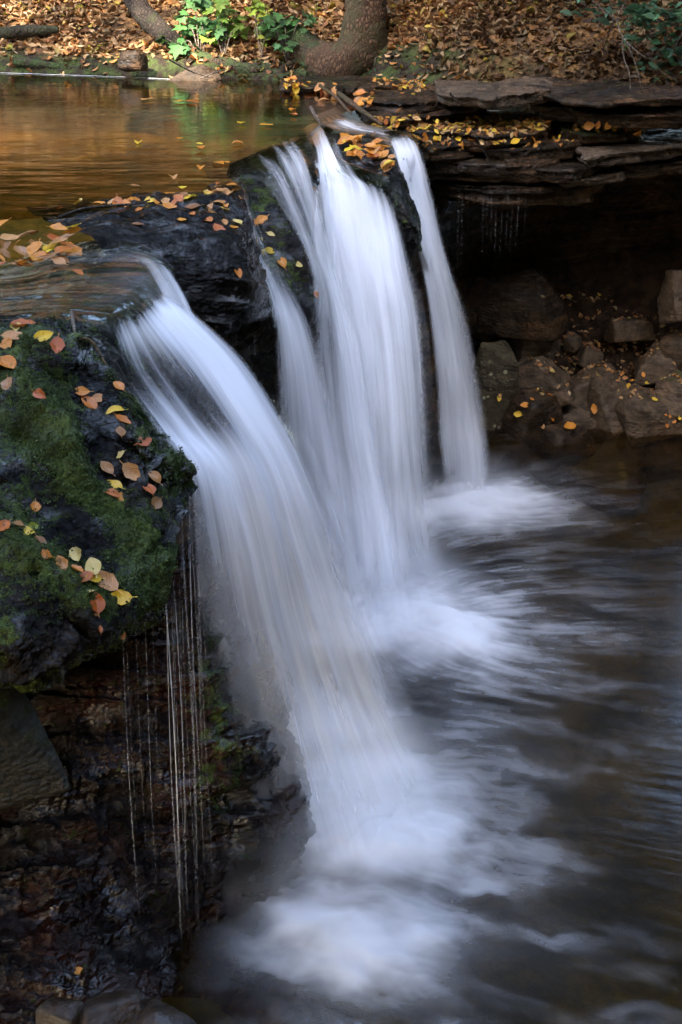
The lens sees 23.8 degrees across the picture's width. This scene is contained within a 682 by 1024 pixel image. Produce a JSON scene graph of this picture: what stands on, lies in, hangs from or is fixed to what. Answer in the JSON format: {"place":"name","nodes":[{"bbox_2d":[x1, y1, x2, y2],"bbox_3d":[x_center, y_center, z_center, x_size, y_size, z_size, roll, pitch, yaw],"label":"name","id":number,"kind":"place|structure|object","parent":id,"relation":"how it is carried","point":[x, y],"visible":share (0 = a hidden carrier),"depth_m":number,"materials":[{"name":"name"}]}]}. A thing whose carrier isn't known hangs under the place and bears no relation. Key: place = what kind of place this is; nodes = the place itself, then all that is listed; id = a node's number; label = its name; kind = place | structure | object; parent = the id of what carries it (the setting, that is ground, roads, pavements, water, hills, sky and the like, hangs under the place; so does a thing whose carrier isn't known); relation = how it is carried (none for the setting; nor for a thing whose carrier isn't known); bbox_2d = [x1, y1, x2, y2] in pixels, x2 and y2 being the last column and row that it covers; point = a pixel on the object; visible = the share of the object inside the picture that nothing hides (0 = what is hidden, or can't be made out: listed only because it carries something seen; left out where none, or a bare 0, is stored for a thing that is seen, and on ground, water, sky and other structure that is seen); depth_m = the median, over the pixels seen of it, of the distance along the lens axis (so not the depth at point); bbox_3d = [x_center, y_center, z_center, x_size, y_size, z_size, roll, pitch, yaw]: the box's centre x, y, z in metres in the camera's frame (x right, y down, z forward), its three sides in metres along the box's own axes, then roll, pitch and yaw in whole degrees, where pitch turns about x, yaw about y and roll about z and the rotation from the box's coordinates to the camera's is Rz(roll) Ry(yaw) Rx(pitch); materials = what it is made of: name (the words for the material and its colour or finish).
{"place":"outdoors","nodes":[
{"label":"outdoors","id":0,"kind":"place"},
{"bbox_2d":[0,241,185,433],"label":"flowing water","id":1,"kind":"structure","parent":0,"point":[112,299],"depth_m":7.92,"materials":[{"name":"liquid"}]},
{"bbox_2d":[0,528,316,1023],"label":"undercut cliff","id":2,"kind":"structure","parent":0,"point":[155,834],"depth_m":7.32,"materials":[{"name":"stone"}]},
{"bbox_2d":[0,685,70,809],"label":"boulder","id":3,"kind":"object","parent":2,"relation":"on","point":[31,767],"visible":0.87,"depth_m":6.21,"materials":[{"name":"stone"}]},
{"bbox_2d":[0,313,198,700],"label":"mossy outcrop","id":4,"kind":"object","parent":2,"relation":"on","point":[60,442],"visible":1,"depth_m":6.62,"materials":[{"name":"green plant"}]},
{"bbox_2d":[0,519,9,530],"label":"fallen leaf","id":5,"kind":"object","parent":4,"relation":"on","point":[6,523],"visible":1,"depth_m":6.34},
{"bbox_2d":[0,335,11,348],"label":"fallen leaf","id":6,"kind":"object","parent":4,"relation":"on","point":[7,341],"visible":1,"depth_m":7.13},
{"bbox_2d":[1,376,11,389],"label":"fallen leaf","id":7,"kind":"object","parent":4,"relation":"on","point":[6,384],"visible":1,"depth_m":6.86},
{"bbox_2d":[0,355,16,368],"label":"fallen leaf","id":8,"kind":"object","parent":4,"relation":"on","point":[5,360],"visible":1,"depth_m":7.04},
{"bbox_2d":[1,330,21,338],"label":"fallen leaf","id":9,"kind":"object","parent":4,"relation":"on","point":[9,333],"visible":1,"depth_m":7.17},
{"bbox_2d":[9,318,35,326],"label":"fallen leaf","id":10,"kind":"object","parent":4,"relation":"on","point":[22,322],"visible":1,"depth_m":7.33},
{"bbox_2d":[31,388,45,398],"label":"fallen leaf","id":11,"kind":"object","parent":4,"relation":"on","point":[39,392],"visible":1,"depth_m":6.77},
{"bbox_2d":[34,330,52,340],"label":"fallen leaf","id":12,"kind":"object","parent":4,"relation":"on","point":[43,335],"visible":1,"depth_m":7.15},
{"bbox_2d":[49,333,64,352],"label":"fallen leaf","id":13,"kind":"object","parent":4,"relation":"on","point":[58,342],"visible":1,"depth_m":7.10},
{"bbox_2d":[56,555,67,569],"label":"fallen leaf","id":14,"kind":"object","parent":4,"relation":"on","point":[63,562],"visible":1,"depth_m":6.19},
{"bbox_2d":[69,547,80,560],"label":"fallen leaf","id":15,"kind":"object","parent":4,"relation":"on","point":[75,554],"visible":1,"depth_m":6.32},
{"bbox_2d":[75,386,91,395],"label":"fallen leaf","id":16,"kind":"object","parent":4,"relation":"on","point":[82,390],"visible":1,"depth_m":7.00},
{"bbox_2d":[79,570,96,581],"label":"fallen leaf","id":17,"kind":"object","parent":4,"relation":"on","point":[85,573],"visible":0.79,"depth_m":6.24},
{"bbox_2d":[81,396,97,408],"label":"fallen leaf","id":18,"kind":"object","parent":4,"relation":"on","point":[91,403],"visible":1,"depth_m":6.99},
{"bbox_2d":[82,337,107,365],"bbox_3d":[-1.075,-0.681,7.168,0.254,0.164,0.028,17,28,36],"label":"twig","id":19,"kind":"object","parent":4,"relation":"on","point":[94,345],"visible":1,"depth_m":7.16,"materials":[{"name":"wood"}]},
{"bbox_2d":[90,592,105,613],"bbox_3d":[-0.928,0.355,6.171,0.062,0.102,0.013,-4,-13,-29],"label":"fallen leaf","id":20,"kind":"object","parent":4,"relation":"on","point":[98,607],"visible":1,"depth_m":6.17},
{"bbox_2d":[100,461,114,475],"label":"fallen leaf","id":21,"kind":"object","parent":4,"relation":"on","point":[107,467],"visible":1,"depth_m":6.77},
{"bbox_2d":[98,570,121,592],"bbox_3d":[-0.903,0.275,6.277,0.145,0.018,0.086,39,52,10],"label":"fallen leaf","id":22,"kind":"object","parent":4,"relation":"on","point":[110,580],"visible":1,"depth_m":6.29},
{"bbox_2d":[85,573,104,581],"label":"fallen leaf","id":23,"kind":"object","parent":22,"relation":"on","point":[98,578],"visible":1,"depth_m":6.25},
{"bbox_2d":[85,557,100,576],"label":"fallen leaf","id":24,"kind":"object","parent":23,"relation":"on","point":[92,563],"visible":1,"depth_m":6.28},
{"bbox_2d":[106,405,126,413],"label":"fallen leaf","id":25,"kind":"object","parent":4,"relation":"on","point":[113,408],"visible":1,"depth_m":6.95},
{"bbox_2d":[111,589,131,604],"bbox_3d":[-0.846,0.331,6.269,0.117,0.069,0.015,1,-24,-26],"label":"fallen leaf","id":26,"kind":"object","parent":4,"relation":"on","point":[121,599],"visible":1,"depth_m":6.27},
{"bbox_2d":[119,460,139,480],"bbox_3d":[-0.888,-0.175,6.800,0.074,0.119,0.024,-49,10,-21],"label":"fallen leaf","id":27,"kind":"object","parent":4,"relation":"on","point":[131,471],"visible":1,"depth_m":6.80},
{"bbox_2d":[135,436,151,445],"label":"fallen leaf","id":28,"kind":"object","parent":4,"relation":"on","point":[147,441],"visible":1,"depth_m":6.90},
{"bbox_2d":[148,471,160,483],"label":"fallen leaf","id":29,"kind":"object","parent":4,"relation":"on","point":[155,476],"visible":1,"depth_m":6.85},
{"bbox_2d":[151,496,162,508],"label":"fallen leaf","id":30,"kind":"object","parent":4,"relation":"on","point":[156,502],"visible":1,"depth_m":6.78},
{"bbox_2d":[79,989,144,1023],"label":"boulder","id":31,"kind":"object","parent":2,"relation":"on","point":[122,1007],"visible":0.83,"depth_m":6.22,"materials":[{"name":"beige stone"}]},
{"bbox_2d":[35,996,84,1023],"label":"boulder","id":32,"kind":"object","parent":31,"relation":"on","point":[55,1010],"visible":0.94,"depth_m":6.17,"materials":[{"name":"beige stone"}]},
{"bbox_2d":[135,997,195,1023],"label":"boulder","id":33,"kind":"object","parent":31,"relation":"on","point":[157,1011],"visible":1,"depth_m":6.21,"materials":[{"name":"beige stone"}]},
{"bbox_2d":[0,72,354,220],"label":"pond water","id":34,"kind":"structure","parent":0,"point":[67,141],"depth_m":12.17,"materials":[{"name":"liquid"}]},
{"bbox_2d":[168,65,221,80],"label":"boulder","id":35,"kind":"object","parent":34,"relation":"in","point":[185,75],"visible":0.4,"depth_m":14.83,"materials":[{"name":"stone"}]},
{"bbox_2d":[318,84,351,114],"bbox_3d":[-0.022,-3.364,13.192,0.072,0.140,0.844,-7,24,-17],"label":"twig","id":36,"kind":"object","parent":34,"relation":"on","point":[337,98],"visible":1,"depth_m":13.29,"materials":[{"name":"wood"}]},
{"bbox_2d":[123,249,346,668],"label":"waterfall","id":37,"kind":"structure","parent":0,"point":[252,484],"depth_m":7.50,"materials":[{"name":"liquid"}]},
{"bbox_2d":[0,110,498,267],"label":"fallen leaves","id":38,"kind":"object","parent":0,"point":[18,227],"depth_m":11.31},
{"bbox_2d":[246,202,332,479],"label":"waterfall","id":39,"kind":"structure","parent":0,"point":[299,364],"depth_m":10.02,"materials":[{"name":"liquid"}]},
{"bbox_2d":[249,143,389,565],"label":"waterfall","id":40,"kind":"structure","parent":0,"point":[285,173],"depth_m":10.46,"materials":[{"name":"liquid"}]},
{"bbox_2d":[0,0,681,113],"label":"hillside","id":41,"kind":"structure","parent":0,"point":[159,65],"depth_m":14.43,"materials":[{"name":"plant"}]},
{"bbox_2d":[0,24,58,39],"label":"fallen log","id":42,"kind":"object","parent":41,"relation":"on","point":[17,31],"visible":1,"depth_m":15.52,"materials":[{"name":"wood"}]},
{"bbox_2d":[12,58,76,68],"bbox_3d":[-2.793,-4.236,15.336,0.631,0.124,0.095,2,22,4],"label":"root","id":43,"kind":"object","parent":41,"relation":"attached to","point":[27,62],"visible":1,"depth_m":15.30,"materials":[{"name":"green plant"}]},
{"bbox_2d":[118,50,147,71],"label":"boulder","id":44,"kind":"object","parent":41,"relation":"on","point":[132,60],"visible":1,"depth_m":14.84,"materials":[{"name":"stone"}]},
{"bbox_2d":[123,0,184,46],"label":"fallen log","id":45,"kind":"object","parent":41,"relation":"on","point":[149,19],"visible":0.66,"depth_m":15.43,"materials":[{"name":"wood"}]},
{"bbox_2d":[167,0,237,59],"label":"sapling","id":46,"kind":"object","parent":41,"relation":"on","point":[191,25],"visible":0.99,"depth_m":15.17,"materials":[{"name":"green plant"}]},
{"bbox_2d":[199,0,250,54],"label":"sapling","id":47,"kind":"object","parent":41,"relation":"on","point":[222,9],"visible":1,"depth_m":15.06,"materials":[{"name":"green plant"}]},
{"bbox_2d":[190,49,307,75],"bbox_3d":[-0.860,-4.153,15.003,1.236,0.208,0.212,10,24,23],"label":"fallen log","id":48,"kind":"object","parent":41,"relation":"on","point":[242,67],"visible":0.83,"depth_m":14.94,"materials":[{"name":"wood"}]},
{"bbox_2d":[244,0,271,57],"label":"sapling","id":49,"kind":"object","parent":41,"relation":"on","point":[255,9],"visible":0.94,"depth_m":15.02,"materials":[{"name":"green plant"}]},
{"bbox_2d":[253,59,286,80],"bbox_3d":[-0.786,-4.112,15.004,0.806,0.167,0.206,15,27,32],"label":"root","id":50,"kind":"object","parent":41,"relation":"on","point":[277,72],"visible":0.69,"depth_m":14.83,"materials":[{"name":"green plant"}]},
{"bbox_2d":[258,7,317,61],"bbox_3d":[-0.507,-4.372,14.824,0.606,0.479,0.337,9,24,20],"label":"sapling","id":51,"kind":"object","parent":41,"relation":"on","point":[269,21],"visible":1,"depth_m":14.79,"materials":[{"name":"green plant"}]},
{"bbox_2d":[254,0,393,76],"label":"tree","id":52,"kind":"object","parent":41,"relation":"on","point":[356,46],"visible":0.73,"depth_m":14.56,"materials":[{"name":"brown plant"}]},
{"bbox_2d":[279,75,432,94],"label":"sandstone slab","id":53,"kind":"structure","parent":41,"relation":"on","point":[349,85],"depth_m":14.17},
{"bbox_2d":[432,76,556,109],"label":"sandstone slab","id":54,"kind":"structure","parent":41,"relation":"on","point":[509,93],"depth_m":12.74,"materials":[{"name":"stone"}]},
{"bbox_2d":[530,101,681,128],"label":"sandstone slab","id":55,"kind":"structure","parent":41,"relation":"on","point":[650,117],"depth_m":12.64,"materials":[{"name":"stone"}]},
{"bbox_2d":[520,74,681,108],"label":"sandstone slab","id":56,"kind":"structure","parent":55,"relation":"on","point":[604,93],"depth_m":12.71,"materials":[{"name":"stone"}]},
{"bbox_2d":[559,0,681,106],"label":"shrub","id":57,"kind":"object","parent":41,"relation":"on","point":[640,14],"visible":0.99,"depth_m":12.96,"materials":[{"name":"green plant"}]},
{"bbox_2d":[305,123,410,558],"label":"waterfall","id":58,"kind":"structure","parent":0,"point":[363,254],"depth_m":10.74,"materials":[{"name":"liquid"}]},
{"bbox_2d":[311,107,479,469],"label":"waterfall","id":59,"kind":"structure","parent":0,"point":[460,426],"depth_m":12.03,"materials":[{"name":"liquid"}]},
{"bbox_2d":[160,428,681,1023],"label":"pool water","id":60,"kind":"structure","parent":0,"point":[484,726],"depth_m":8.85,"materials":[{"name":"liquid"}]},
{"bbox_2d":[171,161,681,555],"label":"rock cliff","id":61,"kind":"structure","parent":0,"point":[549,243],"depth_m":13.53,"materials":[{"name":"stone"}]},
{"bbox_2d":[42,181,277,334],"bbox_3d":[-1.161,-1.605,10.042,1.542,0.797,2.606,0,22,0],"label":"rock block","id":62,"kind":"object","parent":61,"relation":"on","point":[200,255],"visible":0.69,"depth_m":9.04,"materials":[{"name":"stone"}]},
{"bbox_2d":[58,199,149,217],"bbox_3d":[-1.349,-1.778,9.457,0.652,0.053,0.174,-17,28,-35],"label":"twig","id":63,"kind":"object","parent":62,"relation":"on","point":[95,206],"visible":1,"depth_m":9.44,"materials":[{"name":"wood"}]},
{"bbox_2d":[226,126,334,342],"bbox_3d":[-0.517,-1.972,11.616,1.063,1.125,3.418,0,22,0],"label":"sloping rock","id":64,"kind":"object","parent":61,"relation":"on","point":[289,243],"visible":0.54,"depth_m":10.41,"materials":[{"name":"stone"}]},
{"bbox_2d":[322,128,423,267],"bbox_3d":[0.222,-2.379,12.113,0.904,0.961,2.392,0,22,0],"label":"rock rib","id":65,"kind":"object","parent":64,"relation":"on","point":[405,214],"visible":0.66,"depth_m":11.18,"materials":[{"name":"stone"}]},
{"bbox_2d":[459,276,492,340],"bbox_3d":[1.203,-1.776,14.051,0.433,0.534,0.281,11,25,25],"label":"boulder","id":66,"kind":"object","parent":61,"relation":"on","point":[468,314],"visible":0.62,"depth_m":13.99,"materials":[{"name":"stone"}]},
{"bbox_2d":[430,180,604,209],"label":"sandstone slab","id":67,"kind":"structure","parent":61,"relation":"on","point":[498,196],"depth_m":12.68,"materials":[{"name":"stone"}]},
{"bbox_2d":[423,155,565,183],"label":"sandstone slab","id":68,"kind":"structure","parent":67,"relation":"on","point":[478,168],"depth_m":12.52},
{"bbox_2d":[417,141,480,163],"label":"sandstone slab","id":69,"kind":"structure","parent":68,"relation":"on","point":[441,153],"depth_m":12.50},
{"bbox_2d":[377,110,551,152],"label":"sandstone slab","id":70,"kind":"structure","parent":68,"relation":"on","point":[471,145],"depth_m":12.58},
{"bbox_2d":[354,85,463,115],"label":"sandstone slab","id":71,"kind":"structure","parent":70,"relation":"on","point":[392,101],"depth_m":13.12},
{"bbox_2d":[355,107,486,128],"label":"sandstone slab","id":72,"kind":"structure","parent":70,"relation":"on","point":[454,113],"depth_m":13.02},
{"bbox_2d":[535,158,646,184],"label":"sandstone slab","id":73,"kind":"structure","parent":67,"relation":"on","point":[572,171],"depth_m":12.48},
{"bbox_2d":[479,127,584,164],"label":"sandstone slab","id":74,"kind":"structure","parent":73,"relation":"on","point":[547,148],"depth_m":12.56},
{"bbox_2d":[283,70,641,149],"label":"leaf scraps","id":75,"kind":"object","parent":74,"relation":"on","point":[517,127],"visible":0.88,"depth_m":12.82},
{"bbox_2d":[336,91,383,126],"bbox_3d":[0.141,-3.222,12.922,0.052,0.131,1.075,-7,23,-17],"label":"twig","id":76,"kind":"object","parent":75,"relation":"on","point":[348,100],"visible":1,"depth_m":12.93,"materials":[{"name":"wood"}]},
{"bbox_2d":[622,155,681,178],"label":"sandstone slab","id":77,"kind":"structure","parent":61,"relation":"on","point":[648,169],"depth_m":12.93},
{"bbox_2d":[559,170,625,187],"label":"sandstone slab","id":78,"kind":"structure","parent":77,"relation":"on","point":[600,178],"depth_m":12.65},
{"bbox_2d":[574,127,681,167],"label":"sandstone slab","id":79,"kind":"structure","parent":77,"relation":"on","point":[652,145],"depth_m":12.73,"materials":[{"name":"stone"}]},
{"bbox_2d":[550,121,648,143],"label":"sandstone slab","id":80,"kind":"structure","parent":79,"relation":"on","point":[621,135],"depth_m":12.79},
{"bbox_2d":[432,236,681,435],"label":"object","id":81,"kind":"structure","parent":0,"point":[630,280],"depth_m":14.77,"materials":[{"name":"stone"}]},
{"bbox_2d":[470,340,519,429],"bbox_3d":[1.319,-1.061,13.819,0.434,0.902,0.513,-10,24,-23],"label":"boulder","id":82,"kind":"object","parent":81,"relation":"on","point":[495,373],"visible":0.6,"depth_m":13.60,"materials":[{"name":"stone"}]},
{"bbox_2d":[475,268,567,340],"bbox_3d":[1.558,-1.795,13.966,0.734,0.625,0.494,10,24,22],"label":"boulder","id":83,"kind":"object","parent":81,"relation":"on","point":[513,304],"visible":1,"depth_m":13.80,"materials":[{"name":"stone"}]},
{"bbox_2d":[501,388,563,441],"bbox_3d":[1.635,-0.795,13.670,0.531,0.519,0.407,-12,25,-27],"label":"boulder","id":84,"kind":"object","parent":81,"relation":"on","point":[539,411],"visible":0.84,"depth_m":13.51,"materials":[{"name":"stone"}]},
{"bbox_2d":[511,339,554,361],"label":"boulder","id":85,"kind":"object","parent":81,"relation":"on","point":[520,348],"visible":0.39,"depth_m":14.04,"materials":[{"name":"stone"}]},
{"bbox_2d":[519,356,574,406],"bbox_3d":[1.711,-1.084,13.851,0.600,0.542,0.406,6,23,14],"label":"boulder","id":86,"kind":"object","parent":81,"relation":"on","point":[534,376],"visible":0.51,"depth_m":13.67,"materials":[{"name":"stone"}]},
{"bbox_2d":[550,340,560,354],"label":"boulder","id":87,"kind":"object","parent":81,"relation":"on","point":[556,346],"visible":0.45,"depth_m":14.35,"materials":[{"name":"stone"}]},
{"bbox_2d":[540,424,587,444],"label":"boulder","id":88,"kind":"object","parent":81,"relation":"on","point":[555,434],"visible":0.51,"depth_m":13.47,"materials":[{"name":"stone"}]},
{"bbox_2d":[563,331,581,352],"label":"stone","id":89,"kind":"object","parent":81,"relation":"on","point":[573,343],"visible":1,"depth_m":14.25,"materials":[{"name":"stone"}]},
{"bbox_2d":[569,363,595,409],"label":"boulder","id":90,"kind":"object","parent":81,"relation":"on","point":[580,385],"visible":0.31,"depth_m":13.82,"materials":[{"name":"stone"}]},
{"bbox_2d":[577,346,602,367],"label":"stone","id":91,"kind":"object","parent":81,"relation":"on","point":[588,355],"visible":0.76,"depth_m":14.04,"materials":[{"name":"stone"}]},
{"bbox_2d":[525,291,681,398],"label":"leaf crumbs","id":92,"kind":"object","parent":81,"relation":"on","point":[624,345],"visible":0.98,"depth_m":14.30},
{"bbox_2d":[587,361,627,432],"bbox_3d":[2.343,-0.924,13.890,0.486,0.671,0.486,-14,26,-31],"label":"boulder","id":93,"kind":"object","parent":81,"relation":"on","point":[603,394],"visible":0.56,"depth_m":13.73,"materials":[{"name":"stone"}]},
{"bbox_2d":[604,317,656,341],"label":"boulder","id":94,"kind":"object","parent":81,"relation":"on","point":[629,329],"visible":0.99,"depth_m":14.19,"materials":[{"name":"stone"}]},
{"bbox_2d":[614,384,681,437],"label":"boulder","id":95,"kind":"object","parent":81,"relation":"on","point":[639,417],"visible":0.75,"depth_m":13.57,"materials":[{"name":"stone"}]},
{"bbox_2d":[634,340,677,385],"bbox_3d":[2.749,-1.273,14.047,0.426,0.433,0.320,7,23,15],"label":"boulder","id":96,"kind":"object","parent":81,"relation":"on","point":[656,365],"visible":0.67,"depth_m":13.96,"materials":[{"name":"stone"}]},
{"bbox_2d":[655,370,681,418],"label":"boulder","id":97,"kind":"object","parent":81,"relation":"on","point":[668,392],"visible":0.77,"depth_m":13.57,"materials":[{"name":"stone"}]},
{"bbox_2d":[657,269,681,323],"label":"boulder","id":98,"kind":"object","parent":81,"relation":"on","point":[669,301],"visible":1,"depth_m":13.63,"materials":[{"name":"stone"}]},
{"bbox_2d":[660,327,681,370],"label":"boulder","id":99,"kind":"object","parent":81,"relation":"on","point":[671,345],"visible":0.81,"depth_m":13.88,"materials":[{"name":"stone"}]},
{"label":"stream water","id":100,"kind":"structure","parent":0,"visible":0},
{"bbox_2d":[0,240,10,248],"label":"fallen leaf","id":101,"kind":"object","parent":100,"relation":"on","point":[4,244],"visible":0.89,"depth_m":8.70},
{"bbox_2d":[0,234,18,239],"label":"fallen leaf","id":102,"kind":"object","parent":101,"relation":"on","point":[8,236],"visible":1,"depth_m":8.76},
{"bbox_2d":[19,257,32,263],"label":"fallen leaf","id":103,"kind":"object","parent":100,"relation":"on","point":[21,258],"visible":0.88,"depth_m":8.32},
{"bbox_2d":[13,245,27,256],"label":"fallen leaf","id":104,"kind":"object","parent":103,"relation":"on","point":[21,250],"visible":1,"depth_m":8.34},
{"bbox_2d":[21,263,34,266],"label":"fallen leaf","id":105,"kind":"object","parent":100,"relation":"on","point":[27,264],"visible":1,"depth_m":8.18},
{"bbox_2d":[15,259,29,263],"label":"fallen leaf","id":106,"kind":"object","parent":105,"relation":"on","point":[21,261],"visible":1,"depth_m":8.19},
{"bbox_2d":[26,239,41,254],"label":"fallen leaf","id":107,"kind":"object","parent":106,"relation":"on","point":[33,247],"visible":0.96,"depth_m":8.29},
{"label":"fallen leaf","id":108,"kind":"object","parent":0,"visible":0},
{"bbox_2d":[48,223,66,229],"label":"fallen leaf","id":109,"kind":"object","parent":108,"relation":"on","point":[58,226],"visible":1,"depth_m":8.65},
{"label":"boulder","id":110,"kind":"object","parent":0,"visible":0},
{"bbox_2d":[562,407,596,428],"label":"boulder","id":111,"kind":"object","parent":110,"relation":"on","point":[579,416],"visible":0.48,"depth_m":13.77,"materials":[{"name":"stone"}]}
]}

